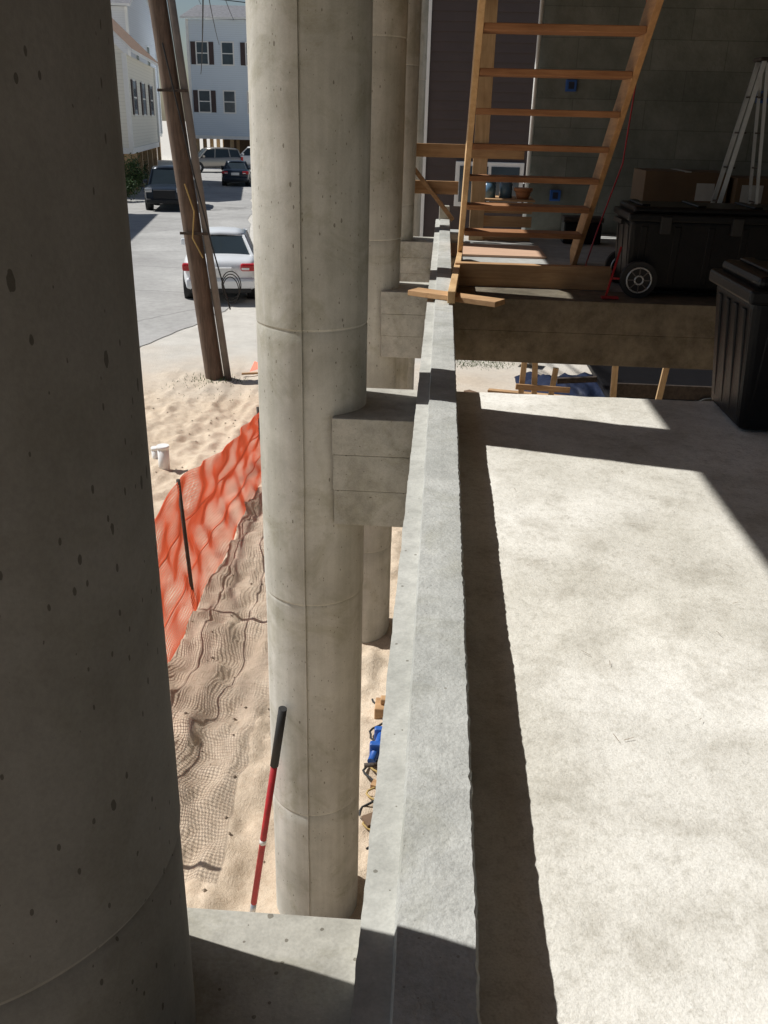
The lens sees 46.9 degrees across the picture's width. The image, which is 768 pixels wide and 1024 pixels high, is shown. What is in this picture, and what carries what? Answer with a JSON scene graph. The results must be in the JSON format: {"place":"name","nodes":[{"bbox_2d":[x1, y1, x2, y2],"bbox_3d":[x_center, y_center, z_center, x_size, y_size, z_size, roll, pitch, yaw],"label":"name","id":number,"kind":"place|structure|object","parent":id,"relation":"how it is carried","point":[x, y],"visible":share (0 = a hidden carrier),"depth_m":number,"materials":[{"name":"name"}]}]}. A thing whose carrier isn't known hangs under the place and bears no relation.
{"place":"outdoors","nodes":[
{"label":"outdoors","id":0,"kind":"place"},
{"bbox_2d":[125,173,140,199],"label":"shrub","id":1,"kind":"object","parent":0,"point":[131,184],"visible":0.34,"depth_m":45.55,"materials":[{"name":"green plant"}]},
{"bbox_2d":[133,81,137,113],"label":"window glass","id":2,"kind":"object","parent":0,"point":[135,99],"visible":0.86,"depth_m":50.64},
{"bbox_2d":[142,84,145,113],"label":"window glass","id":3,"kind":"object","parent":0,"point":[143,91],"visible":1,"depth_m":54.72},
{"bbox_2d":[127,165,251,345],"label":"road","id":4,"kind":"structure","parent":0,"point":[165,306],"depth_m":29.32,"materials":[{"name":"concrete"}]},
{"bbox_2d":[143,165,178,209],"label":"parked suv","id":5,"kind":"object","parent":4,"relation":"on","point":[161,188],"visible":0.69,"depth_m":41.42,"materials":[{"name":"blue paint"}]},
{"bbox_2d":[191,147,242,171],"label":"parked suv","id":6,"kind":"object","parent":4,"relation":"on","point":[214,157],"visible":0.35,"depth_m":71.94,"materials":[{"name":"beige paint"}]},
{"bbox_2d":[181,227,254,297],"bbox_3d":[-4.160,-6.539,22.800,2.160,1.560,4.810,-2,24,-8],"label":"suv","id":7,"kind":"object","parent":4,"relation":"on","point":[233,249],"visible":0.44,"depth_m":20.97,"materials":[{"name":"silver metal"}]},
{"bbox_2d":[221,160,250,185],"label":"parked sedan","id":8,"kind":"object","parent":4,"relation":"on","point":[236,171],"visible":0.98,"depth_m":57.66,"materials":[{"name":"blue paint"}]},
{"bbox_2d":[240,147,250,164],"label":"parked suv","id":9,"kind":"object","parent":4,"relation":"on","point":[245,154],"visible":0.13,"depth_m":77.96,"materials":[{"name":"white paint"}]},
{"bbox_2d":[158,0,245,120],"label":"sky","id":10,"kind":"structure","parent":0,"point":[182,6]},
{"bbox_2d":[188,19,249,136],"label":"walls","id":11,"kind":"structure","parent":0,"point":[217,77],"depth_m":83.78,"materials":[{"name":"white"}]},
{"bbox_2d":[185,19,193,122],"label":"corner trim","id":12,"kind":"structure","parent":11,"relation":"attached to","point":[188,60],"depth_m":83.42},
{"bbox_2d":[190,41,195,63],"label":"shutter","id":13,"kind":"object","parent":11,"relation":"attached to","point":[193,53],"visible":1,"depth_m":82.99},
{"bbox_2d":[193,90,198,111],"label":"shutter","id":14,"kind":"object","parent":11,"relation":"attached to","point":[195,100],"visible":1,"depth_m":84.61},
{"bbox_2d":[195,41,208,64],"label":"window frame","id":15,"kind":"object","parent":11,"relation":"attached to","point":[207,52],"visible":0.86,"depth_m":82.88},
{"bbox_2d":[196,42,207,63],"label":"window glass","id":16,"kind":"object","parent":15,"relation":"in","point":[204,56],"visible":0.86,"depth_m":82.94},
{"bbox_2d":[198,89,211,112],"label":"window frame","id":17,"kind":"object","parent":11,"relation":"attached to","point":[210,100],"visible":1,"depth_m":84.60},
{"bbox_2d":[199,91,209,111],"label":"window glass","id":18,"kind":"object","parent":17,"relation":"in","point":[204,96],"visible":1,"depth_m":84.56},
{"bbox_2d":[208,42,213,64],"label":"shutter","id":19,"kind":"object","parent":11,"relation":"attached to","point":[211,55],"visible":1,"depth_m":82.91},
{"bbox_2d":[180,5,245,19],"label":"roof","id":20,"kind":"structure","parent":11,"relation":"on","point":[220,12],"depth_m":83.17,"materials":[{"name":"grey"}]},
{"bbox_2d":[211,90,216,112],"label":"shutter","id":21,"kind":"object","parent":11,"relation":"attached to","point":[213,99],"visible":1,"depth_m":84.52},
{"bbox_2d":[220,41,234,65],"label":"window frame","id":22,"kind":"object","parent":11,"relation":"attached to","point":[221,42],"visible":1,"depth_m":82.83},
{"bbox_2d":[222,43,232,64],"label":"window glass","id":23,"kind":"object","parent":22,"relation":"in","point":[227,48],"visible":1,"depth_m":82.82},
{"bbox_2d":[223,90,236,113],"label":"window frame","id":24,"kind":"object","parent":11,"relation":"attached to","point":[234,91],"visible":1,"depth_m":84.53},
{"bbox_2d":[224,91,234,111],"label":"window glass","id":25,"kind":"object","parent":24,"relation":"in","point":[230,105],"visible":1,"depth_m":84.44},
{"bbox_2d":[240,42,245,64],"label":"shutter","id":26,"kind":"object","parent":11,"relation":"attached to","point":[242,51],"visible":1,"depth_m":82.73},
{"bbox_2d":[166,360,514,400],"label":"grass","id":27,"kind":"structure","parent":0,"point":[249,396],"depth_m":15.59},
{"bbox_2d":[140,121,591,919],"bbox_3d":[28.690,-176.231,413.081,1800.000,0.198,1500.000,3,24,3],"label":"ground","id":28,"kind":"structure","parent":0,"point":[210,697],"depth_m":7.42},
{"bbox_2d":[0,0,195,1023],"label":"concrete column","id":29,"kind":"structure","parent":28,"relation":"on","point":[94,927],"depth_m":0.75,"materials":[{"name":"concrete"}]},
{"bbox_2d":[124,149,150,194],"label":"shrub","id":30,"kind":"object","parent":28,"relation":"on","point":[135,173],"visible":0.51,"depth_m":47.77,"materials":[{"name":"green plant"}]},
{"bbox_2d":[137,151,144,186],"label":"piling","id":31,"kind":"object","parent":28,"relation":"on","point":[141,158],"visible":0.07,"depth_m":54.74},
{"bbox_2d":[143,150,149,183],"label":"piling","id":32,"kind":"object","parent":28,"relation":"on","point":[145,155],"visible":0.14,"depth_m":57.35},
{"bbox_2d":[148,149,152,174],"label":"piling","id":33,"kind":"object","parent":28,"relation":"on","point":[150,156],"visible":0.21,"depth_m":60.00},
{"bbox_2d":[151,446,157,458],"bbox_3d":[-2.959,-0.732,11.480,0.112,0.230,0.112,3,24,3],"label":"capped pipe","id":34,"kind":"object","parent":28,"relation":"on","point":[154,452],"visible":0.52,"depth_m":11.42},
{"bbox_2d":[152,148,157,165],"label":"piling","id":35,"kind":"object","parent":28,"relation":"on","point":[155,161],"visible":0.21,"depth_m":62.59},
{"bbox_2d":[157,142,161,159],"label":"piling","id":36,"kind":"object","parent":28,"relation":"on","point":[159,153],"visible":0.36,"depth_m":90.92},
{"bbox_2d":[156,443,169,470],"bbox_3d":[-2.761,-0.651,11.108,0.156,0.390,0.156,3,24,3],"label":"capped pipe","id":37,"kind":"object","parent":28,"relation":"on","point":[163,456],"visible":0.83,"depth_m":11.04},
{"bbox_2d":[148,0,240,380],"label":"utility pole","id":38,"kind":"object","parent":28,"relation":"on","point":[187,172],"visible":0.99,"depth_m":13.82,"materials":[{"name":"wood"}]},
{"bbox_2d":[199,0,244,71],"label":"overhead wires","id":39,"kind":"object","parent":38,"relation":"attached to","point":[213,22],"visible":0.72,"depth_m":42.59,"materials":[{"name":"black rubber"}]},
{"bbox_2d":[155,407,261,661],"bbox_3d":[-1.605,-0.404,9.557,0.211,1.442,9.595,3,24,3],"label":"orange safety fence","id":40,"kind":"object","parent":28,"relation":"on","point":[201,504],"visible":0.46,"depth_m":8.23,"materials":[{"name":"plastic"}]},
{"bbox_2d":[152,381,269,891],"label":"pebbles","id":41,"kind":"object","parent":28,"relation":"on","point":[225,817],"visible":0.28,"depth_m":7.25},
{"bbox_2d":[223,139,249,153],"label":"enclosure","id":42,"kind":"object","parent":28,"relation":"on","point":[244,144],"depth_m":88.80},
{"bbox_2d":[241,361,257,374],"bbox_3d":[-2.076,-2.525,15.436,0.825,0.145,0.432,-3,24,-10],"label":"red flag debris","id":43,"kind":"object","parent":28,"relation":"on","point":[254,366],"visible":0.43,"depth_m":15.40,"materials":[{"name":"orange plastic"}]},
{"bbox_2d":[250,706,286,911],"bbox_3d":[-0.604,1.593,4.545,0.255,1.465,0.042,7,24,12],"label":"marking pole","id":44,"kind":"object","parent":28,"relation":"on","point":[278,736],"visible":0.86,"depth_m":4.46,"materials":[{"name":"metal"}]},
{"bbox_2d":[245,0,372,918],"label":"concrete column","id":45,"kind":"structure","parent":28,"relation":"on","point":[309,63],"depth_m":3.63,"materials":[{"name":"concrete"}]},
{"bbox_2d":[334,490,406,526],"bbox_3d":[-0.033,-0.104,3.992,0.332,0.160,0.460,3,24,3],"label":"board course","id":46,"kind":"object","parent":45,"relation":"attached to","point":[372,508],"visible":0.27,"depth_m":3.78,"materials":[{"name":"concrete"}]},
{"bbox_2d":[333,454,409,492],"bbox_3d":[-0.032,-0.252,3.928,0.336,0.158,0.468,3,24,3],"label":"board course","id":47,"kind":"object","parent":46,"relation":"on","point":[370,473],"visible":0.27,"depth_m":3.71,"materials":[{"name":"concrete"}]},
{"bbox_2d":[332,388,417,457],"bbox_3d":[-0.030,-0.398,3.864,0.340,0.158,0.476,3,24,3],"label":"board course","id":48,"kind":"object","parent":47,"relation":"on","point":[380,423],"visible":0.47,"depth_m":3.66,"materials":[{"name":"concrete"}]},
{"bbox_2d":[361,779,375,827],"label":"scrap boards","id":49,"kind":"object","parent":28,"relation":"on","point":[366,819],"visible":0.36,"depth_m":5.52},
{"bbox_2d":[359,698,381,849],"bbox_3d":[-0.048,1.719,6.005,0.194,0.029,1.513,3,24,3],"label":"extension cord","id":50,"kind":"object","parent":28,"relation":"on","point":[369,777],"visible":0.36,"depth_m":5.80,"materials":[{"name":"black rubber"}]},
{"bbox_2d":[364,695,385,767],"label":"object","id":51,"kind":"object","parent":28,"relation":"on","point":[374,750],"visible":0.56,"depth_m":6.16,"materials":[{"name":"plastic"}]},
{"bbox_2d":[362,0,408,642],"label":"concrete column","id":52,"kind":"structure","parent":28,"relation":"on","point":[389,40],"depth_m":6.22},
{"bbox_2d":[381,336,422,357],"bbox_3d":[0.159,-1.308,6.745,0.332,0.160,0.460,3,24,3],"label":"concrete bracket","id":53,"kind":"object","parent":52,"relation":"attached to","point":[401,346],"visible":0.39,"depth_m":6.53,"materials":[{"name":"concrete"}]},
{"bbox_2d":[381,314,425,336],"bbox_3d":[0.161,-1.455,6.680,0.336,0.158,0.468,3,24,3],"label":"concrete bracket","id":54,"kind":"object","parent":53,"relation":"on","point":[401,325],"visible":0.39,"depth_m":6.47,"materials":[{"name":"concrete"}]},
{"bbox_2d":[381,281,428,314],"bbox_3d":[0.163,-1.602,6.616,0.340,0.158,0.476,3,24,3],"label":"board course","id":55,"kind":"object","parent":54,"relation":"on","point":[399,300],"visible":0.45,"depth_m":6.41,"materials":[{"name":"concrete"}]},
{"bbox_2d":[396,0,421,388],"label":"concrete column","id":56,"kind":"structure","parent":28,"relation":"on","point":[412,79],"depth_m":8.78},
{"bbox_2d":[400,273,429,281],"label":"board course","id":57,"kind":"object","parent":56,"relation":"attached to","point":[408,277],"visible":0.27,"depth_m":9.26,"materials":[{"name":"concrete"}]},
{"bbox_2d":[400,257,431,273],"bbox_3d":[0.353,-2.655,9.423,0.336,0.158,0.468,3,24,3],"label":"board course","id":58,"kind":"object","parent":57,"relation":"on","point":[416,265],"visible":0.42,"depth_m":9.21,"materials":[{"name":"concrete"}]},
{"bbox_2d":[400,236,433,257],"bbox_3d":[0.355,-2.801,9.359,0.340,0.158,0.476,3,24,3],"label":"board course","id":59,"kind":"object","parent":58,"relation":"on","point":[418,247],"visible":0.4,"depth_m":9.15,"materials":[{"name":"concrete"}]},
{"bbox_2d":[407,0,428,389],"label":"concrete column","id":60,"kind":"structure","parent":28,"relation":"on","point":[421,98],"depth_m":11.51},
{"bbox_2d":[515,371,604,396],"bbox_3d":[3.316,-2.034,14.518,2.200,0.392,2.000,3,24,3],"label":"blue tarp","id":61,"kind":"object","parent":28,"relation":"on","point":[592,389],"visible":0.23,"depth_m":14.29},
{"bbox_2d":[464,362,669,399],"bbox_3d":[2.660,-2.120,13.519,3.010,1.207,2.409,3,24,3],"label":"lumber pile","id":62,"kind":"object","parent":28,"relation":"on","point":[533,387],"visible":0.25,"depth_m":12.97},
{"bbox_2d":[557,365,712,400],"bbox_3d":[4.351,-2.102,14.137,3.303,0.750,3.490,3,24,3],"label":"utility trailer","id":63,"kind":"object","parent":28,"relation":"on","point":[681,384],"visible":0.34,"depth_m":13.40,"materials":[{"name":"metal"}]},
{"bbox_3d":[5.714,-0.336,3.554,0.180,6.290,14.498,3,24,3],"label":"block wall","id":64,"kind":"object","parent":28,"relation":"on","visible":0},
{"bbox_2d":[454,329,713,369],"bbox_3d":[3.136,-1.198,6.584,5.303,0.230,0.460,3,24,3],"label":"board course","id":65,"kind":"object","parent":64,"relation":"attached to","point":[589,349],"depth_m":6.46,"materials":[{"name":"wood"}]},
{"bbox_2d":[453,286,716,337],"bbox_3d":[3.139,-1.410,6.492,5.307,0.228,0.468,3,24,3],"label":"board course","id":66,"kind":"object","parent":65,"relation":"on","point":[594,312],"depth_m":6.37,"materials":[{"name":"concrete"}]},
{"bbox_2d":[601,247,621,298],"bbox_3d":[1.700,-1.745,6.459,0.134,0.326,0.390,13,26,24],"label":"red hand truck","id":67,"kind":"object","parent":66,"relation":"on","point":[610,281],"visible":1,"depth_m":6.47,"materials":[{"name":"paint"}]},
{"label":"enclosure","id":68,"kind":"object","parent":28,"relation":"on","visible":0},
{"bbox_2d":[123,142,159,153],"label":"skirt board","id":69,"kind":"object","parent":68,"relation":"on","point":[140,148],"visible":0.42,"depth_m":52.36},
{"bbox_2d":[115,52,157,147],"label":"walls","id":70,"kind":"structure","parent":69,"relation":"on","point":[144,130],"depth_m":52.32,"materials":[{"name":"beige"}]},
{"bbox_2d":[121,53,133,148],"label":"corner trim","id":71,"kind":"structure","parent":70,"relation":"attached to","point":[127,98],"depth_m":47.98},
{"bbox_2d":[130,79,134,114],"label":"shutter","id":72,"kind":"object","parent":70,"relation":"attached to","point":[132,93],"visible":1,"depth_m":49.76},
{"bbox_2d":[112,18,157,65],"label":"roof","id":73,"kind":"structure","parent":70,"relation":"on","point":[126,39],"depth_m":52.69,"materials":[{"name":"beige"}]},
{"bbox_2d":[140,82,143,114],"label":"shutter","id":74,"kind":"object","parent":70,"relation":"attached to","point":[141,98],"visible":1,"depth_m":53.88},
{"bbox_2d":[148,85,151,114],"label":"shutter","id":75,"kind":"object","parent":70,"relation":"attached to","point":[149,99],"visible":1,"depth_m":57.91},
{"bbox_2d":[153,68,159,141],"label":"corner trim","id":76,"kind":"structure","parent":70,"relation":"attached to","point":[156,104],"depth_m":61.58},
{"bbox_2d":[423,0,432,227],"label":"walls","id":77,"kind":"structure","parent":0,"point":[428,102],"depth_m":16.31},
{"bbox_2d":[420,0,431,236],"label":"corner board","id":78,"kind":"object","parent":77,"relation":"attached to","point":[426,108],"visible":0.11,"depth_m":16.27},
{"bbox_2d":[423,0,539,236],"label":"siding","id":79,"kind":"object","parent":77,"relation":"attached to","point":[452,38],"visible":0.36,"depth_m":16.14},
{"bbox_2d":[454,161,523,205],"bbox_3d":[1.981,-6.199,16.771,1.280,0.800,0.080,3,24,3],"label":"window frame","id":80,"kind":"object","parent":79,"relation":"attached to","point":[489,166],"visible":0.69,"depth_m":16.61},
{"bbox_2d":[458,166,487,201],"bbox_3d":[1.684,-6.194,16.743,0.530,0.640,0.017,3,24,3],"label":"window glass","id":81,"kind":"object","parent":80,"relation":"attached to","point":[461,184],"visible":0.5,"depth_m":16.75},
{"bbox_2d":[489,167,519,202],"bbox_3d":[2.273,-6.166,16.714,0.530,0.640,0.017,3,24,3],"label":"window glass","id":82,"kind":"object","parent":80,"relation":"attached to","point":[505,170],"visible":0.43,"depth_m":16.62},
{"bbox_2d":[439,205,449,219],"bbox_3d":[0.681,-3.388,10.020,0.115,0.150,0.120,3,24,3],"label":"curb end post","id":83,"kind":"object","parent":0,"point":[442,215],"visible":0.72,"depth_m":9.97,"materials":[{"name":"concrete"}]},
{"bbox_2d":[450,229,716,294],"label":"slab","id":84,"kind":"structure","parent":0,"point":[556,251],"depth_m":8.65,"materials":[{"name":"concrete"}]},
{"bbox_2d":[415,0,524,239],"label":"wooden guard rail","id":85,"kind":"object","parent":84,"relation":"on","point":[479,157],"visible":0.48,"depth_m":9.14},
{"bbox_2d":[485,182,495,197],"bbox_3d":[1.137,-3.510,9.541,0.140,0.230,0.140,3,24,3],"label":"water jug","id":86,"kind":"object","parent":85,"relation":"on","point":[490,190],"visible":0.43,"depth_m":9.50,"materials":[{"name":"plastic"}]},
{"bbox_2d":[499,182,512,197],"bbox_3d":[1.320,-3.522,9.578,0.140,0.230,0.140,3,24,3],"label":"water jug","id":87,"kind":"object","parent":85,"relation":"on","point":[505,189],"visible":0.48,"depth_m":9.54,"materials":[{"name":"plastic"}]},
{"bbox_2d":[514,187,532,198],"bbox_3d":[1.492,-3.418,9.502,0.200,0.110,0.200,3,24,3],"label":"terracotta pot","id":88,"kind":"object","parent":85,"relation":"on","point":[522,192],"visible":1,"depth_m":9.44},
{"bbox_2d":[451,243,545,258],"bbox_3d":[1.103,-2.576,8.721,0.900,0.018,0.850,3,24,3],"label":"plywood sheet","id":89,"kind":"object","parent":84,"relation":"on","point":[503,250],"visible":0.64,"depth_m":8.62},
{"bbox_2d":[482,196,534,240],"bbox_3d":[1.312,-3.224,9.709,0.600,0.420,0.540,3,24,3],"label":"wooden crate","id":90,"kind":"object","parent":84,"relation":"on","point":[507,221],"visible":0.51,"depth_m":9.48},
{"bbox_2d":[455,261,611,290],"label":"beam","id":91,"kind":"structure","parent":84,"relation":"on","point":[544,276],"depth_m":6.75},
{"bbox_2d":[447,0,663,302],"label":"wooden stairs","id":92,"kind":"structure","parent":84,"relation":"on","point":[642,33],"depth_m":6.11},
{"bbox_2d":[560,213,603,243],"bbox_3d":[2.115,-3.049,9.483,0.420,0.320,0.270,3,24,3],"label":"tool box","id":93,"kind":"object","parent":84,"relation":"on","point":[569,222],"visible":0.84,"depth_m":9.38,"materials":[{"name":"black plastic"}]},
{"bbox_2d":[585,0,646,265],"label":"red extension cord","id":94,"kind":"object","parent":84,"relation":"on","point":[616,178],"visible":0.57,"depth_m":8.38,"materials":[{"name":"paint"}]},
{"bbox_2d":[525,0,767,234],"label":"block wall","id":95,"kind":"structure","parent":84,"relation":"on","point":[695,74],"depth_m":9.81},
{"bbox_2d":[521,0,543,229],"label":"white conduit","id":96,"kind":"object","parent":95,"relation":"attached to","point":[540,21],"visible":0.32,"depth_m":9.78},
{"bbox_2d":[549,190,560,200],"bbox_3d":[1.982,-3.666,10.257,0.120,0.120,0.054,3,24,3],"label":"outlet box","id":97,"kind":"object","parent":95,"relation":"attached to","point":[555,195],"visible":1,"depth_m":10.23,"materials":[{"name":"blue plastic"}]},
{"bbox_2d":[565,79,576,91],"bbox_3d":[2.069,-4.716,9.792,0.120,0.120,0.054,3,24,3],"label":"outlet box","id":98,"kind":"object","parent":95,"relation":"attached to","point":[570,85],"visible":1,"depth_m":9.77,"materials":[{"name":"blue plastic"}]},
{"bbox_2d":[630,168,728,202],"bbox_3d":[2.941,-3.046,8.961,0.800,0.773,0.620,3,24,3],"label":"cardboard box","id":99,"kind":"object","parent":84,"relation":"on","point":[668,185],"visible":0.45,"depth_m":8.60,"materials":[{"name":"cardboard"}]},
{"bbox_2d":[604,199,767,297],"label":"wheeled trunk","id":100,"kind":"object","parent":84,"relation":"on","point":[685,245],"visible":0.93,"depth_m":6.40,"materials":[{"name":"black plastic"}]},
{"bbox_2d":[711,57,767,203],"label":"step ladder","id":101,"kind":"object","parent":84,"relation":"on","point":[763,61],"visible":0.84,"depth_m":7.68,"materials":[{"name":"metal"}]},
{"bbox_2d":[725,175,767,204],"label":"cardboard box","id":102,"kind":"object","parent":84,"relation":"on","point":[738,188],"visible":0.27,"depth_m":8.49,"materials":[{"name":"cardboard"}]},
{"bbox_2d":[456,391,767,1023],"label":"concrete deck","id":103,"kind":"structure","parent":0,"point":[622,880],"depth_m":1.90,"materials":[{"name":"concrete"}]},
{"bbox_2d":[709,257,767,430],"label":"trash can","id":104,"kind":"object","parent":103,"relation":"on","point":[739,395],"visible":1,"depth_m":3.59,"materials":[{"name":"black plastic"}]},
{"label":"course of boards","id":105,"kind":"object","parent":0,"visible":0},
{"bbox_2d":[187,908,360,1023],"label":"board course","id":106,"kind":"object","parent":105,"relation":"on","point":[257,968],"visible":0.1,"depth_m":1.27,"materials":[{"name":"concrete"}]},
{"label":"piling","id":107,"kind":"object","parent":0,"visible":0},
{"bbox_2d":[195,135,249,139],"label":"skirt board","id":108,"kind":"object","parent":107,"relation":"on","point":[222,137],"visible":0.29,"depth_m":85.78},
{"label":"skirt board","id":109,"kind":"object","parent":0,"visible":0},
{"bbox_2d":[111,6,160,132],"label":"walls","id":110,"kind":"structure","parent":109,"relation":"on","point":[141,30],"depth_m":80.31,"materials":[{"name":"grey"}]},
{"bbox_2d":[124,6,131,56],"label":"corner trim","id":111,"kind":"structure","parent":110,"relation":"attached to","point":[127,22],"depth_m":76.01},
{"bbox_2d":[111,0,148,11],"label":"roof","id":112,"kind":"structure","parent":110,"relation":"on","point":[121,2],"depth_m":75.20,"materials":[{"name":"grey"}]},
{"bbox_2d":[127,0,150,18],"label":"gable","id":113,"kind":"structure","parent":110,"relation":"on","point":[141,7],"depth_m":81.39,"materials":[{"name":"grey"}]},
{"bbox_2d":[155,48,162,133],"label":"corner trim","id":114,"kind":"structure","parent":110,"relation":"attached to","point":[159,96],"depth_m":89.22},
{"bbox_3d":[0.150,0.895,1.442,0.357,0.390,4.940,3,24,3],"label":"beam","id":115,"kind":"object","parent":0,"visible":0},
{"bbox_2d":[351,219,480,1023],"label":"concrete curb","id":116,"kind":"structure","parent":115,"relation":"on","point":[417,960],"depth_m":1.49,"materials":[{"name":"concrete"}]},
{"bbox_2d":[408,288,504,306],"bbox_3d":[0.434,-1.306,5.381,0.605,0.032,0.130,16,28,30],"label":"foot plank","id":117,"kind":"object","parent":116,"relation":"on","point":[460,297],"visible":0.94,"depth_m":5.33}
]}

